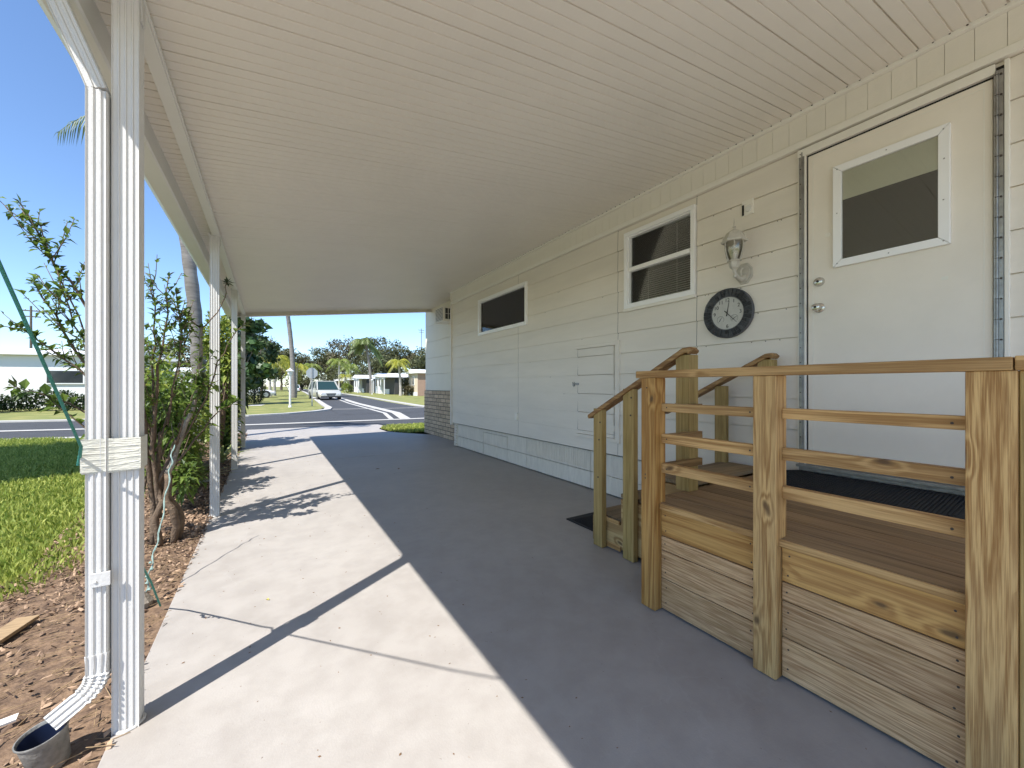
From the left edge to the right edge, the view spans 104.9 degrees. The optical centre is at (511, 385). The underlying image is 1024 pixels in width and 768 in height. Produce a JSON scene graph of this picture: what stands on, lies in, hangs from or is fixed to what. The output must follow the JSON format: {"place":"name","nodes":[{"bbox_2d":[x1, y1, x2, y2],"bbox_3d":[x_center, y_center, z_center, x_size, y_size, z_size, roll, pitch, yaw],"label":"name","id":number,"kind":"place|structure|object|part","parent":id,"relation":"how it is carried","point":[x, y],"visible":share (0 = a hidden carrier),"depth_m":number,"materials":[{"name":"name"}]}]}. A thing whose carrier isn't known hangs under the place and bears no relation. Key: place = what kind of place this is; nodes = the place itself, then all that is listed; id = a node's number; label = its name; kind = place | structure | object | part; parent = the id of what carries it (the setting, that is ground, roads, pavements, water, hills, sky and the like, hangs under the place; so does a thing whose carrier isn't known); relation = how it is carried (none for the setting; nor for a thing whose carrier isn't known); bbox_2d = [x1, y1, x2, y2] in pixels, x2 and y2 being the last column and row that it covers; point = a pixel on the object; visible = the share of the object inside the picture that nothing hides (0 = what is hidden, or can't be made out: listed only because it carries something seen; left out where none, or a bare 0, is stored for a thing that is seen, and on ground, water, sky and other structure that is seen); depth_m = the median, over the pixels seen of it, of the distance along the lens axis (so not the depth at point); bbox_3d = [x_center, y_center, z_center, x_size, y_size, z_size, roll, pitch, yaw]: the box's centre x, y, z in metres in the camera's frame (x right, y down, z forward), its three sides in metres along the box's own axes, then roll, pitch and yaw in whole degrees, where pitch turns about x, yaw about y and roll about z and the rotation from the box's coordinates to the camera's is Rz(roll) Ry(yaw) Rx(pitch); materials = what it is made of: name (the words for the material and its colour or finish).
{"place":"outdoors","nodes":[
{"label":"outdoors","id":0,"kind":"place"},
{"bbox_2d":[0,436,145,601],"bbox_3d":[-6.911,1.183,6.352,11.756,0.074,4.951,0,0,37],"label":"lawn grass","id":1,"kind":"structure","parent":0,"point":[15,451],"depth_m":3.85,"materials":[{"name":"green plant"}]},
{"bbox_2d":[0,433,246,767],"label":"mulch bed","id":2,"kind":"object","parent":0,"point":[44,688],"visible":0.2,"depth_m":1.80,"materials":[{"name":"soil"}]},
{"bbox_2d":[0,713,18,726],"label":"white shard","id":3,"kind":"object","parent":2,"relation":"on","point":[8,720],"visible":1,"depth_m":1.39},
{"bbox_2d":[0,615,38,643],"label":"wood plank","id":4,"kind":"object","parent":2,"relation":"on","point":[12,628],"visible":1,"depth_m":1.93,"materials":[{"name":"beige wood"}]},
{"bbox_2d":[12,720,71,767],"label":"bucket","id":5,"kind":"object","parent":2,"relation":"on","point":[44,744],"visible":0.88,"depth_m":1.24,"materials":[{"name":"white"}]},
{"bbox_2d":[0,193,253,547],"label":"flowering shrub","id":6,"kind":"object","parent":2,"relation":"on","point":[156,475],"visible":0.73,"depth_m":2.94,"materials":[{"name":"green plant"}]},
{"bbox_2d":[55,115,205,441],"bbox_3d":[-7.528,-2.359,8.530,3.093,7.218,3.108,0,0,-32],"label":"palm tree","id":7,"kind":"object","parent":2,"relation":"on","point":[191,284],"visible":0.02,"depth_m":8.53,"materials":[{"name":"grey plant"}]},
{"bbox_2d":[144,591,153,608],"bbox_3d":[-2.033,1.170,2.153,0.116,0.080,0.118,0,0,-32],"label":"rock","id":8,"kind":"object","parent":2,"relation":"on","point":[148,599],"visible":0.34,"depth_m":2.15,"materials":[{"name":"beige stone"}]},
{"bbox_2d":[145,445,174,591],"bbox_3d":[-2.146,0.797,2.399,0.039,0.804,0.569,0,0,-29],"label":"plant twine","id":9,"kind":"object","parent":8,"relation":"attached to","point":[148,582],"visible":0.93,"depth_m":2.38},
{"bbox_2d":[144,363,203,474],"bbox_3d":[-3.697,0.496,4.109,0.760,1.455,1.117,0,0,-32],"label":"shrub","id":10,"kind":"object","parent":2,"relation":"on","point":[173,415],"visible":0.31,"depth_m":4.03,"materials":[{"name":"green plant"}]},
{"bbox_2d":[144,431,209,513],"bbox_3d":[-3.257,0.830,3.808,0.522,0.785,0.732,0,0,-32],"label":"shrub","id":11,"kind":"object","parent":2,"relation":"on","point":[191,466],"visible":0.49,"depth_m":3.76,"materials":[{"name":"green plant"}]},
{"bbox_2d":[144,342,209,479],"bbox_3d":[-4.140,0.334,4.809,0.885,1.778,1.286,0,0,-32],"label":"lime shrub","id":12,"kind":"object","parent":2,"relation":"on","point":[167,371],"visible":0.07,"depth_m":4.75,"materials":[{"name":"green plant"}]},
{"bbox_2d":[146,383,209,461],"bbox_3d":[-4.843,0.549,5.578,1.031,1.349,1.127,0,0,-32],"label":"lime shrub","id":13,"kind":"object","parent":2,"relation":"on","point":[203,447],"visible":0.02,"depth_m":5.61,"materials":[{"name":"green plant"}]},
{"bbox_2d":[144,446,235,467],"bbox_3d":[-4.530,1.028,5.275,1.123,0.343,1.413,0,0,31],"label":"strap leaf clump","id":14,"kind":"object","parent":2,"relation":"on","point":[205,457],"visible":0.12,"depth_m":5.50,"materials":[{"name":"green plant"}]},
{"bbox_2d":[179,455,245,484],"bbox_3d":[-3.821,1.044,4.653,1.260,0.313,1.123,0,0,36],"label":"strap leaf clump","id":15,"kind":"object","parent":2,"relation":"on","point":[203,474],"visible":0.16,"depth_m":4.75,"materials":[{"name":"green plant"}]},
{"bbox_2d":[196,311,243,446],"bbox_3d":[-5.345,-0.081,7.203,0.747,2.764,0.892,0,0,-32],"label":"lime shrub","id":16,"kind":"object","parent":2,"relation":"on","point":[225,381],"visible":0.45,"depth_m":7.12,"materials":[{"name":"green plant"}]},
{"bbox_2d":[197,352,252,442],"bbox_3d":[-5.710,0.292,7.746,1.065,1.987,1.204,0,0,-32],"label":"broadleaf plant","id":17,"kind":"object","parent":2,"relation":"on","point":[247,378],"visible":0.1,"depth_m":7.81,"materials":[{"name":"green plant"}]},
{"bbox_2d":[201,440,250,462],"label":"strap leaf clump","id":18,"kind":"object","parent":2,"relation":"on","point":[224,455],"visible":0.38,"depth_m":6.12,"materials":[{"name":"green plant"}]},
{"bbox_2d":[200,433,254,450],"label":"strap leaf clump","id":19,"kind":"object","parent":2,"relation":"on","point":[226,443],"visible":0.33,"depth_m":7.15,"materials":[{"name":"green plant"}]},
{"bbox_2d":[0,387,323,419],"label":"verge","id":20,"kind":"structure","parent":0,"point":[278,402],"depth_m":20.28,"materials":[{"name":"green plant"}]},
{"bbox_2d":[23,306,40,347],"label":"utility pole","id":21,"kind":"object","parent":20,"relation":"on","point":[30,341],"visible":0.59,"depth_m":40.82,"materials":[{"name":"grey wood"}]},
{"bbox_2d":[0,388,84,411],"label":"hedge","id":22,"kind":"object","parent":20,"relation":"on","point":[6,402],"visible":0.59,"depth_m":18.87,"materials":[{"name":"green plant"}]},
{"bbox_2d":[0,348,175,407],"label":"neighbour home","id":23,"kind":"object","parent":20,"relation":"on","point":[19,364],"visible":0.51,"depth_m":21.41,"materials":[{"name":"white paint"}]},
{"bbox_2d":[45,369,84,383],"bbox_3d":[-24.586,-0.500,21.664,1.700,0.800,0.067,0,0,-16],"label":"window","id":24,"kind":"structure","parent":23,"relation":"in","point":[59,376],"depth_m":21.65,"materials":[{"name":"black glass"}]},
{"bbox_2d":[77,337,180,356],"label":"oak tree","id":25,"kind":"object","parent":20,"relation":"on","point":[166,349],"visible":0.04,"depth_m":82.45,"materials":[{"name":"green plant"}]},
{"bbox_2d":[148,357,179,376],"bbox_3d":[-28.146,-0.460,28.343,6.200,3.320,12.650,0,0,-42],"label":"neighbour home","id":26,"kind":"object","parent":20,"relation":"on","point":[173,361],"visible":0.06,"depth_m":25.48,"materials":[{"name":"white metal"}]},
{"bbox_2d":[156,338,208,367],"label":"oak tree","id":27,"kind":"object","parent":20,"relation":"on","point":[187,346],"visible":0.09,"depth_m":85.87,"materials":[{"name":"green plant"}]},
{"bbox_2d":[173,368,206,387],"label":"neighbour home","id":28,"kind":"object","parent":20,"relation":"on","point":[182,373],"visible":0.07,"depth_m":43.78,"materials":[{"name":"white metal"}]},
{"bbox_2d":[221,315,277,391],"bbox_3d":[-17.516,-1.821,25.779,3.592,6.287,3.266,0,0,37],"label":"broadleaf tree","id":29,"kind":"object","parent":20,"relation":"on","point":[258,367],"visible":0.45,"depth_m":25.72,"materials":[{"name":"green plant"}]},
{"bbox_2d":[245,363,267,403],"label":"column shrub","id":30,"kind":"object","parent":20,"relation":"on","point":[259,395],"visible":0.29,"depth_m":27.07,"materials":[{"name":"green plant"}]},
{"bbox_2d":[247,387,275,397],"bbox_3d":[-26.408,0.418,39.520,4.445,1.656,2.250,0,0,-39],"label":"parked car","id":31,"kind":"object","parent":20,"relation":"on","point":[267,393],"visible":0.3,"depth_m":39.71,"materials":[{"name":"white paint"}]},
{"bbox_2d":[256,327,282,398],"bbox_3d":[-20.996,-1.974,33.780,2.334,6.576,2.514,0,0,-32],"label":"slender tree","id":32,"kind":"object","parent":20,"relation":"on","point":[272,353],"visible":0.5,"depth_m":33.94,"materials":[{"name":"green plant"}]},
{"bbox_2d":[258,334,286,380],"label":"oak tree","id":33,"kind":"object","parent":20,"relation":"on","point":[283,371],"visible":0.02,"depth_m":99.83,"materials":[{"name":"green plant"}]},
{"bbox_2d":[262,355,286,396],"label":"palm tree","id":34,"kind":"object","parent":20,"relation":"on","point":[281,362],"visible":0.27,"depth_m":44.20,"materials":[{"name":"green plant"}]},
{"bbox_2d":[258,348,302,389],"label":"oak tree","id":35,"kind":"object","parent":20,"relation":"on","point":[287,354],"visible":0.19,"depth_m":112.00,"materials":[{"name":"green plant"}]},
{"bbox_2d":[271,355,289,395],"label":"palm tree","id":36,"kind":"object","parent":20,"relation":"on","point":[286,360],"visible":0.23,"depth_m":48.77,"materials":[{"name":"green plant"}]},
{"bbox_2d":[287,368,292,406],"bbox_3d":[-12.633,0.100,22.405,0.410,2.270,0.355,0,0,-32],"label":"yard lamp","id":37,"kind":"object","parent":20,"relation":"on","point":[290,372],"visible":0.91,"depth_m":22.35,"materials":[{"name":"white metal"}]},
{"bbox_2d":[286,316,296,397],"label":"palm tree","id":38,"kind":"object","parent":20,"relation":"on","point":[292,366],"visible":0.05,"depth_m":40.03,"materials":[{"name":"grey plant"}]},
{"bbox_2d":[279,362,308,385],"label":"palm tree","id":39,"kind":"object","parent":20,"relation":"on","point":[303,367],"visible":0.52,"depth_m":57.89,"materials":[{"name":"green plant"}]},
{"bbox_2d":[306,367,317,405],"bbox_3d":[-12.081,0.050,23.779,0.619,2.360,0.054,0,0,-36],"label":"stop sign","id":40,"kind":"object","parent":20,"relation":"on","point":[311,372],"visible":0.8,"depth_m":23.77,"materials":[{"name":"grey metal"}]},
{"bbox_2d":[301,363,322,381],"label":"palm tree","id":41,"kind":"object","parent":20,"relation":"on","point":[308,365],"visible":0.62,"depth_m":97.88,"materials":[{"name":"green plant"}]},
{"bbox_2d":[0,412,423,438],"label":"road","id":42,"kind":"structure","parent":0,"point":[294,419],"depth_m":13.22,"materials":[{"name":"grey asphalt"}]},
{"bbox_2d":[0,418,423,431],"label":"valley gutter","id":43,"kind":"object","parent":42,"relation":"on","point":[245,424],"visible":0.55,"depth_m":13.09,"materials":[{"name":"concrete"}]},
{"bbox_2d":[0,0,425,386],"label":"sky","id":44,"kind":"structure","parent":0,"point":[42,89],"materials":[{"name":"blue"}]},
{"bbox_2d":[52,387,410,419],"bbox_3d":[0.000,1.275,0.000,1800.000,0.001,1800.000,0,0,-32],"label":"ground","id":45,"kind":"structure","parent":0,"point":[353,395],"depth_m":34.42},
{"bbox_2d":[0,391,331,422],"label":"kerb","id":46,"kind":"structure","parent":45,"relation":"on","point":[325,406],"depth_m":16.82,"materials":[{"name":"concrete"}]},
{"bbox_2d":[282,368,319,389],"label":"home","id":47,"kind":"object","parent":45,"relation":"on","point":[305,382],"visible":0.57,"depth_m":109.23,"materials":[{"name":"white"}]},
{"bbox_2d":[288,352,316,389],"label":"oak tree","id":48,"kind":"object","parent":45,"relation":"on","point":[304,357],"visible":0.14,"depth_m":123.47,"materials":[{"name":"green plant"}]},
{"bbox_2d":[342,393,423,406],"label":"kerb","id":49,"kind":"structure","parent":45,"relation":"on","point":[389,400],"depth_m":31.28,"materials":[{"name":"concrete"}]},
{"bbox_2d":[246,424,381,433],"bbox_3d":[-5.522,1.239,11.316,3.500,0.070,0.942,0,0,-32],"label":"driveway apron","id":50,"kind":"object","parent":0,"point":[289,429],"visible":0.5,"depth_m":11.13,"materials":[{"name":"paint"}]},
{"bbox_2d":[285,406,418,414],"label":"road","id":51,"kind":"structure","parent":0,"point":[327,412],"depth_m":18.07,"materials":[{"name":"grey asphalt"}]},
{"bbox_2d":[300,389,423,414],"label":"side street","id":52,"kind":"structure","parent":0,"point":[340,407],"depth_m":24.02,"materials":[{"name":"grey asphalt"}]},
{"bbox_2d":[308,381,341,399],"bbox_3d":[-17.551,0.414,36.872,2.350,1.756,4.945,0,0,-38],"label":"minivan","id":53,"kind":"object","parent":52,"relation":"on","point":[329,389],"visible":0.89,"depth_m":35.78,"materials":[{"name":"grey paint"}]},
{"bbox_3d":[-17.833,-0.020,37.237,1.814,0.768,3.831,0,0,-38],"label":"window glass","id":54,"kind":"part","parent":53,"relation":"part of","materials":[{"name":"grey"}]},
{"bbox_2d":[304,389,408,418],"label":"side street gutter","id":55,"kind":"object","parent":52,"relation":"on","point":[399,415],"visible":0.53,"depth_m":19.95,"materials":[{"name":"concrete"}]},
{"bbox_2d":[333,397,393,418],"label":"side street gutter","id":56,"kind":"object","parent":52,"relation":"on","point":[388,416],"visible":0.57,"depth_m":19.95,"materials":[{"name":"concrete"}]},
{"bbox_2d":[303,387,423,404],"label":"verge","id":57,"kind":"structure","parent":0,"point":[418,400],"depth_m":41.20,"materials":[{"name":"green plant"}]},
{"bbox_2d":[306,364,342,384],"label":"oak tree","id":58,"kind":"object","parent":57,"relation":"on","point":[331,376],"visible":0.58,"depth_m":101.73,"materials":[{"name":"green plant"}]},
{"bbox_2d":[303,346,351,380],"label":"oak tree","id":59,"kind":"object","parent":57,"relation":"on","point":[317,353],"visible":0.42,"depth_m":111.36,"materials":[{"name":"green plant"}]},
{"bbox_2d":[326,358,351,387],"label":"palm tree","id":60,"kind":"object","parent":57,"relation":"on","point":[338,362],"visible":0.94,"depth_m":77.51,"materials":[{"name":"green plant"}]},
{"bbox_2d":[334,378,343,390],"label":"neighbour home","id":61,"kind":"object","parent":57,"relation":"on","point":[341,382],"visible":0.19,"depth_m":99.26,"materials":[{"name":"white metal"}]},
{"bbox_2d":[339,374,352,392],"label":"palm tree","id":62,"kind":"object","parent":57,"relation":"on","point":[345,376],"visible":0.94,"depth_m":69.77,"materials":[{"name":"green plant"}]},
{"bbox_2d":[317,336,374,377],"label":"oak tree","id":63,"kind":"object","parent":57,"relation":"on","point":[339,347],"visible":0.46,"depth_m":108.66,"materials":[{"name":"green plant"}]},
{"bbox_2d":[340,381,353,392],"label":"round shrub","id":64,"kind":"object","parent":57,"relation":"on","point":[347,386],"visible":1,"depth_m":63.43,"materials":[{"name":"green plant"}]},
{"bbox_2d":[341,377,353,391],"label":"neighbour home","id":65,"kind":"object","parent":57,"relation":"on","point":[352,382],"visible":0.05,"depth_m":82.69,"materials":[{"name":"white metal"}]},
{"bbox_2d":[340,363,359,389],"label":"palm tree","id":66,"kind":"object","parent":57,"relation":"on","point":[351,366],"visible":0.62,"depth_m":84.19,"materials":[{"name":"green plant"}]},
{"bbox_2d":[340,362,368,377],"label":"oak tree","id":67,"kind":"object","parent":57,"relation":"on","point":[362,369],"visible":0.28,"depth_m":93.70,"materials":[{"name":"green plant"}]},
{"bbox_2d":[352,375,374,392],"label":"neighbour home","id":68,"kind":"object","parent":57,"relation":"on","point":[361,383],"visible":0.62,"depth_m":70.60,"materials":[{"name":"white paint"}]},
{"bbox_2d":[347,337,383,393],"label":"palm tree","id":69,"kind":"object","parent":57,"relation":"on","point":[358,345],"visible":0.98,"depth_m":61.11,"materials":[{"name":"green plant"}]},
{"bbox_2d":[340,336,406,372],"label":"oak tree","id":70,"kind":"object","parent":57,"relation":"on","point":[377,344],"visible":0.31,"depth_m":110.61,"materials":[{"name":"green plant"}]},
{"bbox_2d":[363,354,402,374],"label":"oak tree","id":71,"kind":"object","parent":57,"relation":"on","point":[377,366],"visible":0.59,"depth_m":87.10,"materials":[{"name":"green plant"}]},
{"bbox_2d":[372,373,407,394],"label":"neighbour home","id":72,"kind":"object","parent":57,"relation":"on","point":[387,384],"visible":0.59,"depth_m":59.33,"materials":[{"name":"white paint"}]},
{"bbox_2d":[371,345,415,373],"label":"oak tree","id":73,"kind":"object","parent":57,"relation":"on","point":[385,351],"visible":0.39,"depth_m":110.49,"materials":[{"name":"green plant"}]},
{"bbox_2d":[385,359,410,395],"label":"palm tree","id":74,"kind":"object","parent":57,"relation":"on","point":[395,362],"visible":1,"depth_m":48.96,"materials":[{"name":"green plant"}]},
{"bbox_2d":[398,377,408,393],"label":"tall shrub","id":75,"kind":"object","parent":57,"relation":"on","point":[404,383],"visible":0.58,"depth_m":50.62,"materials":[{"name":"green plant"}]},
{"bbox_2d":[403,385,413,395],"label":"red shrub","id":76,"kind":"object","parent":57,"relation":"on","point":[410,388],"visible":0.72,"depth_m":48.74,"materials":[{"name":"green plant"}]},
{"bbox_2d":[392,351,425,373],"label":"oak tree","id":77,"kind":"object","parent":57,"relation":"on","point":[409,357],"visible":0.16,"depth_m":111.42,"materials":[{"name":"green plant"}]},
{"bbox_2d":[403,353,425,369],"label":"oak tree","id":78,"kind":"object","parent":57,"relation":"on","point":[417,362],"visible":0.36,"depth_m":86.18,"materials":[{"name":"green plant"}]},
{"bbox_2d":[406,369,425,395],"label":"neighbour home","id":79,"kind":"object","parent":57,"relation":"on","point":[417,380],"visible":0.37,"depth_m":47.69,"materials":[{"name":"white paint"}]},
{"bbox_2d":[415,346,425,355],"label":"oak tree","id":80,"kind":"object","parent":57,"relation":"on","point":[421,351],"visible":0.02,"depth_m":108.87,"materials":[{"name":"green plant"}]},
{"bbox_2d":[381,422,427,433],"bbox_3d":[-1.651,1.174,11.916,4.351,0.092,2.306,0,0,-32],"label":"lawn grass","id":81,"kind":"structure","parent":0,"point":[407,427],"depth_m":11.02,"materials":[{"name":"green plant"}]},
{"bbox_2d":[97,426,945,767],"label":"driveway","id":82,"kind":"structure","parent":0,"point":[541,640],"depth_m":1.81,"materials":[{"name":"paint"}]},
{"bbox_2d":[37,0,1013,735],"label":"carport","id":83,"kind":"object","parent":82,"relation":"on","point":[339,156],"visible":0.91,"depth_m":2.12,"materials":[{"name":"metal"}]},
{"bbox_2d":[0,260,160,606],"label":"green cord","id":84,"kind":"object","parent":83,"relation":"attached to","point":[26,324],"visible":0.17,"depth_m":1.04,"materials":[{"name":"green plastic"}]},
{"bbox_2d":[566,512,593,530],"bbox_3d":[0.862,1.193,3.542,0.650,0.012,0.400,0,0,-32],"label":"doormat","id":85,"kind":"object","parent":82,"relation":"on","point":[585,521],"visible":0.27,"depth_m":3.48,"materials":[{"name":"black rubber"}]},
{"bbox_2d":[424,0,1023,497],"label":"mobile home","id":86,"kind":"object","parent":82,"relation":"on","point":[884,222],"visible":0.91,"depth_m":2.67,"materials":[{"name":"beige paint"}]},
{"bbox_2d":[435,306,449,324],"bbox_3d":[-1.462,-1.545,8.671,0.312,0.310,0.470,0,0,-32],"label":"air conditioner","id":87,"kind":"object","parent":86,"relation":"attached to","point":[442,315],"visible":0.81,"depth_m":8.48,"materials":[{"name":"grey"}]},
{"bbox_2d":[478,281,527,335],"bbox_3d":[-0.159,-1.175,6.220,0.092,0.614,1.510,0,0,-32],"label":"window","id":88,"kind":"structure","parent":86,"relation":"in","point":[506,309],"depth_m":6.14,"materials":[{"name":"white"}]},
{"bbox_2d":[623,204,697,311],"bbox_3d":[1.441,-1.150,3.770,0.244,0.900,0.900,0,0,-32],"label":"window","id":89,"kind":"structure","parent":86,"relation":"in","point":[660,263],"depth_m":3.80,"materials":[{"name":"white"}]},
{"bbox_2d":[704,288,754,337],"bbox_3d":[1.711,-0.576,3.122,0.035,0.392,0.392,0,0,-32],"label":"wall clock","id":90,"kind":"object","parent":86,"relation":"attached to","point":[729,312],"depth_m":3.11,"materials":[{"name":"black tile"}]},
{"bbox_2d":[721,221,752,284],"bbox_3d":[1.688,-1.019,2.960,0.243,0.472,0.155,0,0,-32],"label":"wall lantern","id":91,"kind":"object","parent":86,"relation":"attached to","point":[743,273],"depth_m":2.94,"materials":[{"name":"paint"}]},
{"bbox_2d":[742,198,753,216],"bbox_3d":[1.797,-1.363,3.005,0.020,0.117,0.087,0,0,-32],"label":"doorbell chime","id":92,"kind":"object","parent":86,"relation":"attached to","point":[748,207],"visible":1,"depth_m":3.00,"materials":[{"name":"white plastic"}]},
{"bbox_2d":[796,58,1010,495],"bbox_3d":[2.201,-0.493,2.318,0.119,2.237,0.910,0,0,-32],"label":"door","id":93,"kind":"structure","parent":86,"relation":"in","point":[904,211],"depth_m":2.25,"materials":[{"name":"paint"}]},
{"bbox_2d":[588,347,1023,767],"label":"wooden porch","id":94,"kind":"object","parent":82,"relation":"on","point":[905,626],"visible":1,"depth_m":1.47,"materials":[{"name":"brown wood"}]},
{"bbox_2d":[786,470,964,519],"bbox_3d":[1.973,0.593,2.254,0.420,0.012,0.900,-6,3,-32],"label":"doormat","id":95,"kind":"object","parent":94,"relation":"on","point":[943,504],"visible":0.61,"depth_m":2.16,"materials":[{"name":"black rubber"}]}
]}

